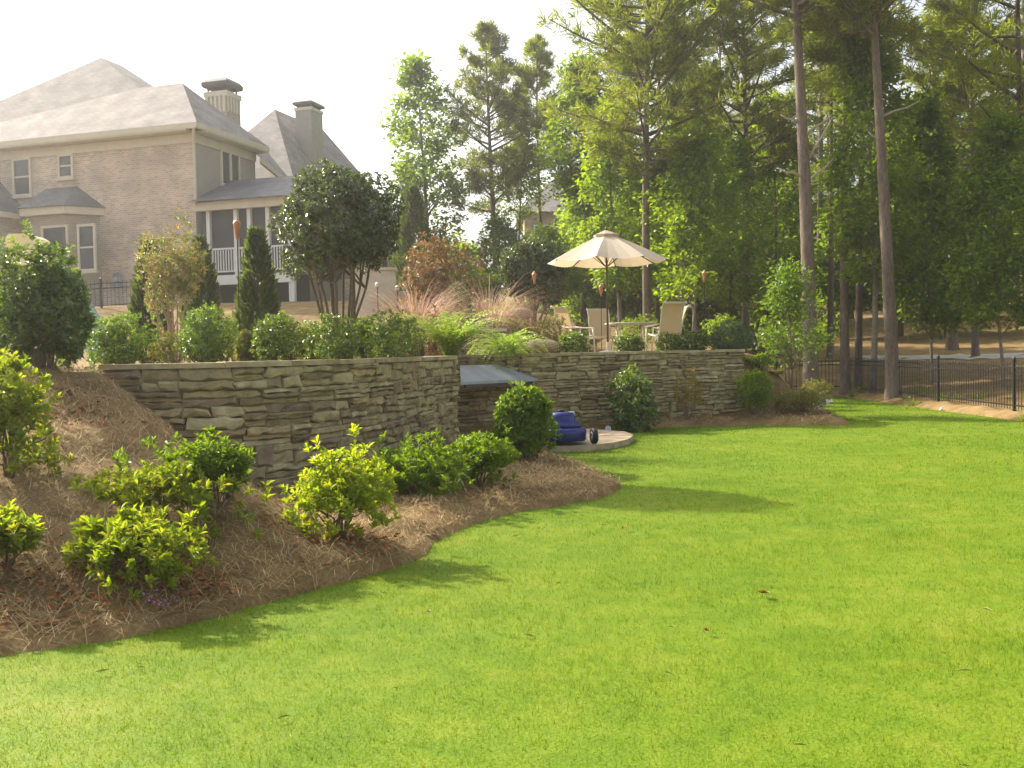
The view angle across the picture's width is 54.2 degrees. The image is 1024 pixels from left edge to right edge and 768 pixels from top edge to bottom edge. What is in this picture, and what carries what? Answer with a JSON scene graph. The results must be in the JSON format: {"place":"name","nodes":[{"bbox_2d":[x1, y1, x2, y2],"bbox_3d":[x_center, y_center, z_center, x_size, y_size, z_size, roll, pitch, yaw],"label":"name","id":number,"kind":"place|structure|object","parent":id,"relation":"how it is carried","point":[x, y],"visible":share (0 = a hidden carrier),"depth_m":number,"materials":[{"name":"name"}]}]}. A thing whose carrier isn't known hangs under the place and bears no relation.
{"place":"outdoors","nodes":[
{"label":"outdoors","id":0,"kind":"place"},
{"bbox_2d":[0,0,1021,286],"label":"sky","id":1,"kind":"structure","parent":0,"point":[338,55],"materials":[{"name":"white"}]},
{"bbox_2d":[0,397,1023,767],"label":"lawn","id":2,"kind":"structure","parent":0,"point":[606,747],"depth_m":5.43,"materials":[{"name":"green plant"}]},
{"bbox_2d":[541,429,633,452],"bbox_3d":[0.868,0.978,17.343,2.478,0.157,3.488,-1,2,0],"label":"flagstone pad","id":3,"kind":"object","parent":2,"relation":"on","point":[609,439],"visible":0.26,"depth_m":16.12,"materials":[{"name":"stone"}]},
{"bbox_2d":[542,410,598,445],"bbox_3d":[0.778,0.674,16.041,0.934,0.533,1.092,-2,2,-14],"label":"lawn mower","id":4,"kind":"object","parent":3,"relation":"on","point":[572,429],"visible":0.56,"depth_m":15.68,"materials":[{"name":"blue plastic"}]},
{"bbox_2d":[0,291,1023,655],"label":"ground","id":5,"kind":"structure","parent":0,"point":[916,343],"depth_m":8.25,"materials":[{"name":"brown soil"}]},
{"bbox_2d":[0,498,47,574],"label":"azalea bush","id":6,"kind":"object","parent":5,"relation":"on","point":[21,532],"visible":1,"depth_m":6.10,"materials":[{"name":"green plant"}]},
{"bbox_2d":[0,346,77,478],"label":"azalea bush","id":7,"kind":"object","parent":5,"relation":"on","point":[19,407],"visible":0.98,"depth_m":7.31,"materials":[{"name":"green plant"}]},
{"bbox_2d":[0,218,98,373],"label":"camellia bush","id":8,"kind":"object","parent":5,"relation":"on","point":[50,313],"visible":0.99,"depth_m":9.71,"materials":[{"name":"green plant"}]},
{"bbox_2d":[5,233,107,371],"bbox_3d":[-5.481,-0.974,12.306,1.485,1.736,0.708,0,2,20],"label":"shrub","id":9,"kind":"object","parent":5,"relation":"on","point":[18,237],"visible":0.06,"depth_m":12.15,"materials":[{"name":"plant"}]},
{"bbox_2d":[84,310,165,373],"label":"holly shrub","id":10,"kind":"object","parent":5,"relation":"on","point":[102,338],"visible":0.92,"depth_m":10.88,"materials":[{"name":"green plant"}]},
{"bbox_2d":[60,501,220,601],"bbox_3d":[-2.374,1.029,6.415,1.159,0.563,0.881,1,3,42],"label":"azalea bush","id":11,"kind":"object","parent":5,"relation":"on","point":[129,533],"visible":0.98,"depth_m":6.20,"materials":[{"name":"green plant"}]},
{"bbox_2d":[124,236,175,363],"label":"columnar conifer","id":12,"kind":"object","parent":5,"relation":"on","point":[137,303],"visible":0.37,"depth_m":15.79,"materials":[{"name":"green plant"}]},
{"bbox_2d":[142,327,188,363],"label":"shrub","id":13,"kind":"object","parent":5,"relation":"on","point":[166,342],"visible":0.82,"depth_m":11.24,"materials":[{"name":"green plant"}]},
{"bbox_2d":[133,208,208,362],"bbox_3d":[-4.942,-1.330,14.543,1.076,2.408,1.163,-2,2,-26],"label":"redtip shrub","id":14,"kind":"object","parent":5,"relation":"on","point":[172,286],"visible":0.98,"depth_m":14.42,"materials":[{"name":"green plant"}]},
{"bbox_2d":[110,424,255,507],"bbox_3d":[-2.415,0.665,7.442,0.761,0.702,1.182,0,2,35],"label":"azalea bush","id":15,"kind":"object","parent":5,"relation":"on","point":[215,462],"visible":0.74,"depth_m":7.40,"materials":[{"name":"green plant"}]},
{"bbox_2d":[69,457,300,539],"bbox_3d":[-2.289,0.802,7.191,1.619,0.612,1.146,-1,2,0],"label":"azalea bush","id":16,"kind":"object","parent":5,"relation":"on","point":[144,486],"visible":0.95,"depth_m":6.95,"materials":[{"name":"green plant"}]},
{"bbox_2d":[0,57,396,304],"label":"brick house","id":17,"kind":"structure","parent":5,"relation":"on","point":[105,164],"depth_m":36.96,"materials":[{"name":"beige brick"}]},
{"bbox_2d":[11,157,33,198],"bbox_3d":[-18.637,-7.826,38.037,1.006,1.533,0.360,-1,2,8],"label":"window","id":18,"kind":"structure","parent":17,"relation":"in","point":[21,167],"depth_m":38.03,"materials":[{"name":"clear glass"}]},
{"bbox_2d":[40,224,69,267],"bbox_3d":[-16.741,-4.936,36.656,1.314,1.753,0.459,-1,2,6],"label":"window","id":19,"kind":"structure","parent":17,"relation":"in","point":[59,233],"depth_m":36.59,"materials":[{"name":"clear glass"}]},
{"bbox_2d":[17,186,104,304],"bbox_3d":[-17.001,-4.343,37.094,3.927,6.059,1.180,0,2,18],"label":"bay window","id":20,"kind":"structure","parent":17,"relation":"in","point":[75,214],"depth_m":36.81,"materials":[{"name":"brick"}]},
{"bbox_2d":[55,153,75,180],"bbox_3d":[-16.694,-8.109,37.409,0.828,0.990,0.302,-1,2,10],"label":"window","id":21,"kind":"structure","parent":17,"relation":"in","point":[65,162],"depth_m":37.40,"materials":[{"name":"clear glass"}]},
{"bbox_2d":[76,223,98,273],"bbox_3d":[-15.398,-4.903,36.235,0.917,1.782,0.331,-1,2,9],"label":"window","id":22,"kind":"structure","parent":17,"relation":"in","point":[86,233],"depth_m":36.22,"materials":[{"name":"clear glass"}]},
{"bbox_2d":[220,141,240,185],"bbox_3d":[-10.667,-8.211,37.830,0.474,1.692,1.361,-1,2,5],"label":"window","id":23,"kind":"structure","parent":17,"relation":"in","point":[229,163],"depth_m":37.76,"materials":[{"name":"clear glass"}]},
{"bbox_2d":[178,234,224,362],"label":"columnar conifer","id":24,"kind":"object","parent":5,"relation":"on","point":[209,284],"visible":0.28,"depth_m":17.04,"materials":[{"name":"green plant"}]},
{"bbox_2d":[171,301,244,362],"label":"holly shrub","id":25,"kind":"object","parent":5,"relation":"on","point":[210,344],"visible":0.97,"depth_m":11.18,"materials":[{"name":"green plant"}]},
{"bbox_2d":[233,329,257,360],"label":"plant","id":26,"kind":"object","parent":5,"relation":"on","point":[245,354],"visible":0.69,"depth_m":12.23,"materials":[{"name":"green plant"}]},
{"bbox_2d":[232,224,282,360],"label":"columnar conifer","id":27,"kind":"object","parent":5,"relation":"on","point":[259,266],"visible":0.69,"depth_m":15.01,"materials":[{"name":"green plant"}]},
{"bbox_2d":[98,356,459,489],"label":"stone wall","id":28,"kind":"structure","parent":5,"relation":"on","point":[275,415],"depth_m":10.81,"materials":[{"name":"grey stone"}]},
{"bbox_2d":[249,312,308,360],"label":"holly shrub","id":29,"kind":"object","parent":5,"relation":"on","point":[270,353],"visible":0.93,"depth_m":11.88,"materials":[{"name":"green plant"}]},
{"bbox_2d":[292,312,364,359],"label":"holly shrub","id":30,"kind":"object","parent":5,"relation":"on","point":[343,349],"visible":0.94,"depth_m":12.27,"materials":[{"name":"green plant"}]},
{"bbox_2d":[267,157,405,358],"bbox_3d":[-2.378,-1.590,13.546,1.727,2.940,1.848,-3,3,-44],"label":"dome shrub","id":31,"kind":"object","parent":5,"relation":"on","point":[360,240],"visible":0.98,"depth_m":13.19,"materials":[{"name":"green plant"}]},
{"bbox_2d":[273,423,401,538],"bbox_3d":[-1.355,0.790,7.842,1.016,0.978,0.941,-1,2,0],"label":"azalea bush","id":32,"kind":"object","parent":5,"relation":"on","point":[341,489],"visible":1,"depth_m":7.66,"materials":[{"name":"green plant"}]},
{"bbox_2d":[362,307,429,357],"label":"holly shrub","id":33,"kind":"object","parent":5,"relation":"on","point":[386,337],"visible":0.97,"depth_m":13.47,"materials":[{"name":"green plant"}]},
{"bbox_2d":[355,267,465,333],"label":"garden wall","id":34,"kind":"structure","parent":5,"relation":"on","point":[385,278],"depth_m":27.11,"materials":[{"name":"beige stone"}]},
{"bbox_2d":[388,184,436,290],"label":"columnar conifer","id":35,"kind":"object","parent":5,"relation":"on","point":[412,220],"visible":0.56,"depth_m":30.56,"materials":[{"name":"green plant"}]},
{"bbox_2d":[370,427,474,499],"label":"azalea bush","id":36,"kind":"object","parent":5,"relation":"on","point":[411,464],"visible":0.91,"depth_m":9.89,"materials":[{"name":"green plant"}]},
{"bbox_2d":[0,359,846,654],"bbox_3d":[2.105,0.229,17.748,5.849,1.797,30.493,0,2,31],"label":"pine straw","id":37,"kind":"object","parent":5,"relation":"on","point":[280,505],"visible":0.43,"depth_m":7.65,"materials":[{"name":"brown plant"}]},
{"bbox_2d":[310,276,538,372],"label":"fountain grass","id":38,"kind":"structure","parent":5,"relation":"on","point":[421,311],"depth_m":17.99,"materials":[{"name":"beige plant"}]},
{"bbox_2d":[377,46,477,269],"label":"leafy tree","id":39,"kind":"object","parent":5,"relation":"on","point":[408,171],"visible":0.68,"depth_m":44.34,"materials":[{"name":"green plant"}]},
{"bbox_2d":[394,225,489,353],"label":"rusty tree","id":40,"kind":"object","parent":5,"relation":"on","point":[437,274],"visible":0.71,"depth_m":25.68,"materials":[{"name":"orange plant"}]},
{"bbox_2d":[429,355,460,438],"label":"stone wall","id":41,"kind":"structure","parent":5,"relation":"on","point":[456,414],"depth_m":15.35,"materials":[{"name":"stone"}]},
{"bbox_2d":[378,306,525,358],"bbox_3d":[-0.960,-0.809,15.873,2.379,0.845,2.160,-1,2,0],"label":"lime fern","id":42,"kind":"object","parent":41,"relation":"on","point":[449,342],"visible":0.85,"depth_m":15.70,"materials":[{"name":"green plant"}]},
{"bbox_2d":[423,425,521,485],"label":"azalea bush","id":43,"kind":"object","parent":5,"relation":"on","point":[486,450],"visible":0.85,"depth_m":10.57,"materials":[{"name":"green plant"}]},
{"bbox_2d":[440,236,505,300],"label":"leafy tree","id":44,"kind":"object","parent":5,"relation":"on","point":[477,274],"visible":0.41,"depth_m":39.48,"materials":[{"name":"green plant"}]},
{"bbox_2d":[436,19,549,305],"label":"pine tree","id":45,"kind":"object","parent":5,"relation":"on","point":[487,35],"visible":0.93,"depth_m":44.96,"materials":[{"name":"green plant"}]},
{"bbox_2d":[404,267,592,350],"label":"fountain grass","id":46,"kind":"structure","parent":5,"relation":"on","point":[501,314],"depth_m":22.34,"materials":[{"name":"beige plant"}]},
{"bbox_2d":[468,209,532,304],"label":"leafy tree","id":47,"kind":"object","parent":5,"relation":"on","point":[503,233],"visible":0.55,"depth_m":43.49,"materials":[{"name":"green plant"}]},
{"bbox_2d":[462,327,560,371],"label":"lime fern","id":48,"kind":"object","parent":5,"relation":"on","point":[511,348],"visible":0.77,"depth_m":19.19,"materials":[{"name":"green plant"}]},
{"bbox_2d":[495,128,549,304],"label":"leafy tree","id":49,"kind":"object","parent":5,"relation":"on","point":[533,182],"visible":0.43,"depth_m":46.47,"materials":[{"name":"green plant"}]},
{"bbox_2d":[490,380,563,460],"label":"round shrub","id":50,"kind":"object","parent":5,"relation":"on","point":[532,425],"visible":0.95,"depth_m":13.02,"materials":[{"name":"green plant"}]},
{"bbox_2d":[496,237,568,339],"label":"tall shrub","id":51,"kind":"object","parent":5,"relation":"on","point":[527,257],"visible":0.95,"depth_m":26.43,"materials":[{"name":"green plant"}]},
{"bbox_2d":[491,31,575,314],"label":"pine tree","id":52,"kind":"object","parent":5,"relation":"on","point":[535,46],"visible":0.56,"depth_m":47.12,"materials":[{"name":"green plant"}]},
{"bbox_2d":[529,312,568,341],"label":"plant","id":53,"kind":"object","parent":5,"relation":"on","point":[545,326],"visible":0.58,"depth_m":22.16,"materials":[{"name":"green plant"}]},
{"bbox_2d":[517,219,590,315],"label":"leafy tree","id":54,"kind":"object","parent":5,"relation":"on","point":[572,284],"visible":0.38,"depth_m":39.64,"materials":[{"name":"green plant"}]},
{"bbox_2d":[516,170,617,314],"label":"house","id":55,"kind":"structure","parent":5,"relation":"on","point":[551,204],"depth_m":65.69,"materials":[{"name":"beige brick"}]},
{"bbox_2d":[558,329,591,355],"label":"holly shrub","id":56,"kind":"object","parent":5,"relation":"on","point":[575,342],"visible":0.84,"depth_m":20.68,"materials":[{"name":"green plant"}]},
{"bbox_2d":[553,171,617,321],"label":"leafy tree","id":57,"kind":"object","parent":5,"relation":"on","point":[569,217],"visible":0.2,"depth_m":49.54,"materials":[{"name":"green plant"}]},
{"bbox_2d":[530,49,653,322],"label":"leafy tree","id":58,"kind":"object","parent":5,"relation":"on","point":[573,90],"visible":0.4,"depth_m":41.24,"materials":[{"name":"green plant"}]},
{"bbox_2d":[561,194,637,322],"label":"leafy tree","id":59,"kind":"object","parent":5,"relation":"on","point":[598,297],"visible":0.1,"depth_m":49.64,"materials":[{"name":"green plant"}]},
{"bbox_2d":[456,349,745,426],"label":"stone wall","id":60,"kind":"structure","parent":5,"relation":"on","point":[576,383],"depth_m":20.10,"materials":[{"name":"grey stone"}]},
{"bbox_2d":[460,364,538,387],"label":"slate slab","id":61,"kind":"structure","parent":60,"relation":"on","point":[486,376],"depth_m":18.02,"materials":[{"name":"stone"}]},
{"bbox_2d":[570,96,654,329],"bbox_3d":[3.807,-5.986,35.736,3.614,8.598,3.652,-1,2,0],"label":"leafy tree","id":62,"kind":"object","parent":5,"relation":"on","point":[623,275],"visible":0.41,"depth_m":35.42,"materials":[{"name":"green plant"}]},
{"bbox_2d":[612,330,646,351],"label":"holly shrub","id":63,"kind":"object","parent":5,"relation":"on","point":[632,343],"visible":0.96,"depth_m":21.16,"materials":[{"name":"green plant"}]},
{"bbox_2d":[606,363,662,431],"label":"camellia bush","id":64,"kind":"object","parent":5,"relation":"on","point":[622,408],"visible":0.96,"depth_m":19.18,"materials":[{"name":"green plant"}]},
{"bbox_2d":[601,174,671,329],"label":"leafy tree","id":65,"kind":"object","parent":5,"relation":"on","point":[639,303],"visible":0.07,"depth_m":48.54,"materials":[{"name":"green plant"}]},
{"bbox_2d":[532,0,747,334],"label":"pine tree","id":66,"kind":"object","parent":5,"relation":"on","point":[649,48],"visible":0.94,"depth_m":32.25,"materials":[{"name":"green plant"}]},
{"bbox_2d":[596,0,717,332],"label":"pine tree","id":67,"kind":"object","parent":5,"relation":"on","point":[657,303],"visible":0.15,"depth_m":37.37,"materials":[{"name":"green plant"}]},
{"bbox_2d":[615,107,722,336],"bbox_3d":[5.466,-5.494,34.698,3.722,8.324,3.900,0,2,28],"label":"leafy tree","id":68,"kind":"object","parent":5,"relation":"on","point":[653,190],"visible":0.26,"depth_m":34.50,"materials":[{"name":"green plant"}]},
{"bbox_2d":[655,332,686,353],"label":"holly shrub","id":69,"kind":"object","parent":5,"relation":"on","point":[673,342],"visible":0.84,"depth_m":21.65,"materials":[{"name":"green plant"}]},
{"bbox_2d":[629,125,731,327],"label":"leafy tree","id":70,"kind":"object","parent":5,"relation":"on","point":[700,316],"visible":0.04,"depth_m":45.10,"materials":[{"name":"green plant"}]},
{"bbox_2d":[658,211,706,300],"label":"sapling","id":71,"kind":"object","parent":5,"relation":"on","point":[679,236],"visible":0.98,"depth_m":29.79,"materials":[{"name":"green plant"}]},
{"bbox_2d":[672,367,703,419],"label":"sparse shrub","id":72,"kind":"object","parent":5,"relation":"on","point":[686,398],"visible":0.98,"depth_m":20.39,"materials":[{"name":"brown plant"}]},
{"bbox_2d":[628,113,756,338],"bbox_3d":[5.897,-4.950,32.756,4.360,7.693,4.186,-1,2,0],"label":"leafy tree","id":73,"kind":"object","parent":5,"relation":"on","point":[699,164],"visible":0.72,"depth_m":32.45,"materials":[{"name":"green plant"}]},
{"bbox_2d":[668,204,717,330],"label":"sapling","id":74,"kind":"object","parent":5,"relation":"on","point":[689,214],"visible":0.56,"depth_m":30.79,"materials":[{"name":"green plant"}]},
{"bbox_2d":[682,329,710,352],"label":"holly shrub","id":75,"kind":"object","parent":5,"relation":"on","point":[689,339],"visible":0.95,"depth_m":21.84,"materials":[{"name":"green plant"}]},
{"bbox_2d":[707,318,755,349],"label":"juniper shrub","id":76,"kind":"object","parent":5,"relation":"on","point":[724,343],"visible":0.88,"depth_m":22.03,"materials":[{"name":"green plant"}]},
{"bbox_2d":[688,128,784,316],"bbox_3d":[7.993,-4.746,36.635,3.877,9.339,3.951,-1,2,0],"label":"leafy tree","id":77,"kind":"object","parent":5,"relation":"on","point":[747,289],"visible":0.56,"depth_m":36.38,"materials":[{"name":"green plant"}]},
{"bbox_2d":[651,0,834,353],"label":"pine tree","id":78,"kind":"object","parent":5,"relation":"on","point":[745,58],"visible":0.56,"depth_m":37.73,"materials":[{"name":"green plant"}]},
{"bbox_2d":[730,367,777,414],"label":"round shrub","id":79,"kind":"object","parent":5,"relation":"on","point":[755,389],"visible":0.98,"depth_m":20.79,"materials":[{"name":"green plant"}]},
{"bbox_2d":[712,135,800,352],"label":"leafy tree","id":80,"kind":"object","parent":5,"relation":"on","point":[736,309],"visible":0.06,"depth_m":43.56,"materials":[{"name":"green plant"}]},
{"bbox_2d":[682,299,853,343],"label":"undergrowth","id":81,"kind":"object","parent":5,"relation":"on","point":[685,330],"visible":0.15,"depth_m":47.74,"materials":[{"name":"plant"}]},
{"bbox_2d":[684,0,868,393],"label":"pine tree","id":82,"kind":"object","parent":5,"relation":"on","point":[798,8],"visible":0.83,"depth_m":27.28,"materials":[{"name":"green plant"}]},
{"bbox_2d":[720,88,838,361],"bbox_3d":[10.467,-6.200,40.164,4.460,11.254,5.004,-2,2,-14],"label":"leafy tree","id":83,"kind":"object","parent":5,"relation":"on","point":[790,224],"visible":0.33,"depth_m":39.45,"materials":[{"name":"green plant"}]},
{"bbox_2d":[748,252,838,390],"bbox_3d":[6.321,-1.275,22.817,2.350,3.387,1.899,-3,2,-37],"label":"sapling","id":84,"kind":"object","parent":5,"relation":"on","point":[787,297],"visible":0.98,"depth_m":22.70,"materials":[{"name":"green plant"}]},
{"bbox_2d":[773,386,832,411],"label":"flowering shrub","id":85,"kind":"object","parent":5,"relation":"on","point":[812,399],"visible":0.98,"depth_m":21.04,"materials":[{"name":"green plant"}]},
{"bbox_2d":[756,35,875,333],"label":"pine tree","id":86,"kind":"object","parent":5,"relation":"on","point":[819,156],"visible":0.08,"depth_m":49.92,"materials":[{"name":"green plant"}]},
{"bbox_2d":[764,12,908,358],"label":"pine tree","id":87,"kind":"object","parent":5,"relation":"on","point":[830,321],"visible":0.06,"depth_m":40.78,"materials":[{"name":"green plant"}]},
{"bbox_2d":[766,0,919,400],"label":"pine tree","id":88,"kind":"object","parent":5,"relation":"on","point":[855,13],"visible":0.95,"depth_m":26.98,"materials":[{"name":"green plant"}]},
{"bbox_2d":[785,0,901,394],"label":"pine tree","id":89,"kind":"object","parent":5,"relation":"on","point":[820,52],"visible":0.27,"depth_m":30.41,"materials":[{"name":"green plant"}]},
{"bbox_2d":[799,186,905,321],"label":"leafy tree","id":90,"kind":"object","parent":5,"relation":"on","point":[822,265],"visible":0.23,"depth_m":46.90,"materials":[{"name":"green plant"}]},
{"bbox_2d":[805,0,927,385],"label":"pine tree","id":91,"kind":"object","parent":5,"relation":"on","point":[913,30],"visible":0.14,"depth_m":32.63,"materials":[{"name":"green plant"}]},
{"bbox_2d":[810,5,943,393],"bbox_3d":[10.666,-5.356,29.294,3.697,11.883,3.938,0,2,24],"label":"leafy tree","id":92,"kind":"object","parent":5,"relation":"on","point":[854,75],"visible":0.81,"depth_m":28.97,"materials":[{"name":"green plant"}]},
{"bbox_2d":[850,118,948,335],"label":"leafy tree","id":93,"kind":"object","parent":5,"relation":"on","point":[900,330],"visible":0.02,"depth_m":47.47,"materials":[{"name":"green plant"}]},
{"bbox_2d":[864,85,992,384],"bbox_3d":[12.741,-4.387,30.979,3.805,9.486,3.966,-1,2,0],"label":"leafy tree","id":94,"kind":"object","parent":5,"relation":"on","point":[926,125],"visible":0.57,"depth_m":30.44,"materials":[{"name":"green plant"}]},
{"bbox_2d":[850,355,1023,410],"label":"metal fence","id":95,"kind":"object","parent":5,"relation":"on","point":[1013,373],"visible":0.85,"depth_m":24.24,"materials":[{"name":"black metal"}]},
{"bbox_2d":[871,0,1023,349],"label":"pine tree","id":96,"kind":"object","parent":5,"relation":"on","point":[952,342],"visible":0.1,"depth_m":40.15,"materials":[{"name":"green plant"}]},
{"bbox_2d":[888,0,1023,356],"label":"pine tree","id":97,"kind":"object","parent":5,"relation":"on","point":[945,7],"visible":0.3,"depth_m":37.84,"materials":[{"name":"green plant"}]},
{"bbox_2d":[903,70,1015,336],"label":"leafy tree","id":98,"kind":"object","parent":5,"relation":"on","point":[958,121],"visible":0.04,"depth_m":45.38,"materials":[{"name":"green plant"}]},
{"bbox_2d":[919,0,1023,293],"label":"pine tree","id":99,"kind":"object","parent":5,"relation":"on","point":[1014,76],"visible":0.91,"depth_m":29.05,"materials":[{"name":"green plant"}]},
{"bbox_2d":[929,105,1023,386],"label":"leafy tree","id":100,"kind":"object","parent":5,"relation":"on","point":[1000,135],"visible":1,"depth_m":27.06,"materials":[{"name":"green plant"}]},
{"bbox_2d":[854,353,1023,359],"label":"path","id":101,"kind":"structure","parent":0,"point":[960,356],"depth_m":38.27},
{"label":"patio","id":102,"kind":"structure","parent":0,"visible":0},
{"bbox_2d":[550,306,595,351],"bbox_3d":[1.429,-1.275,23.643,0.899,1.173,0.674,0,2,35],"label":"sling chair","id":103,"kind":"object","parent":102,"relation":"on","point":[563,310],"visible":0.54,"depth_m":23.73,"materials":[{"name":"fabric"}]},
{"bbox_2d":[586,308,617,350],"bbox_3d":[2.251,-1.339,25.094,0.674,1.173,0.899,-1,2,-10],"label":"sling chair","id":104,"kind":"object","parent":102,"relation":"on","point":[594,318],"visible":0.68,"depth_m":25.30,"materials":[{"name":"fabric"}]},
{"bbox_2d":[547,227,666,351],"bbox_3d":[2.218,-2.186,23.341,2.624,2.971,2.624,0,2,37],"label":"patio umbrella","id":105,"kind":"object","parent":102,"relation":"on","point":[606,248],"visible":0.94,"depth_m":22.98,"materials":[{"name":"beige fabric"}]},
{"bbox_2d":[645,301,686,350],"bbox_3d":[3.516,-1.286,22.756,0.674,1.173,0.899,-2,2,-22],"label":"sling chair","id":106,"kind":"object","parent":102,"relation":"on","point":[671,316],"visible":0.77,"depth_m":22.54,"materials":[{"name":"fabric"}]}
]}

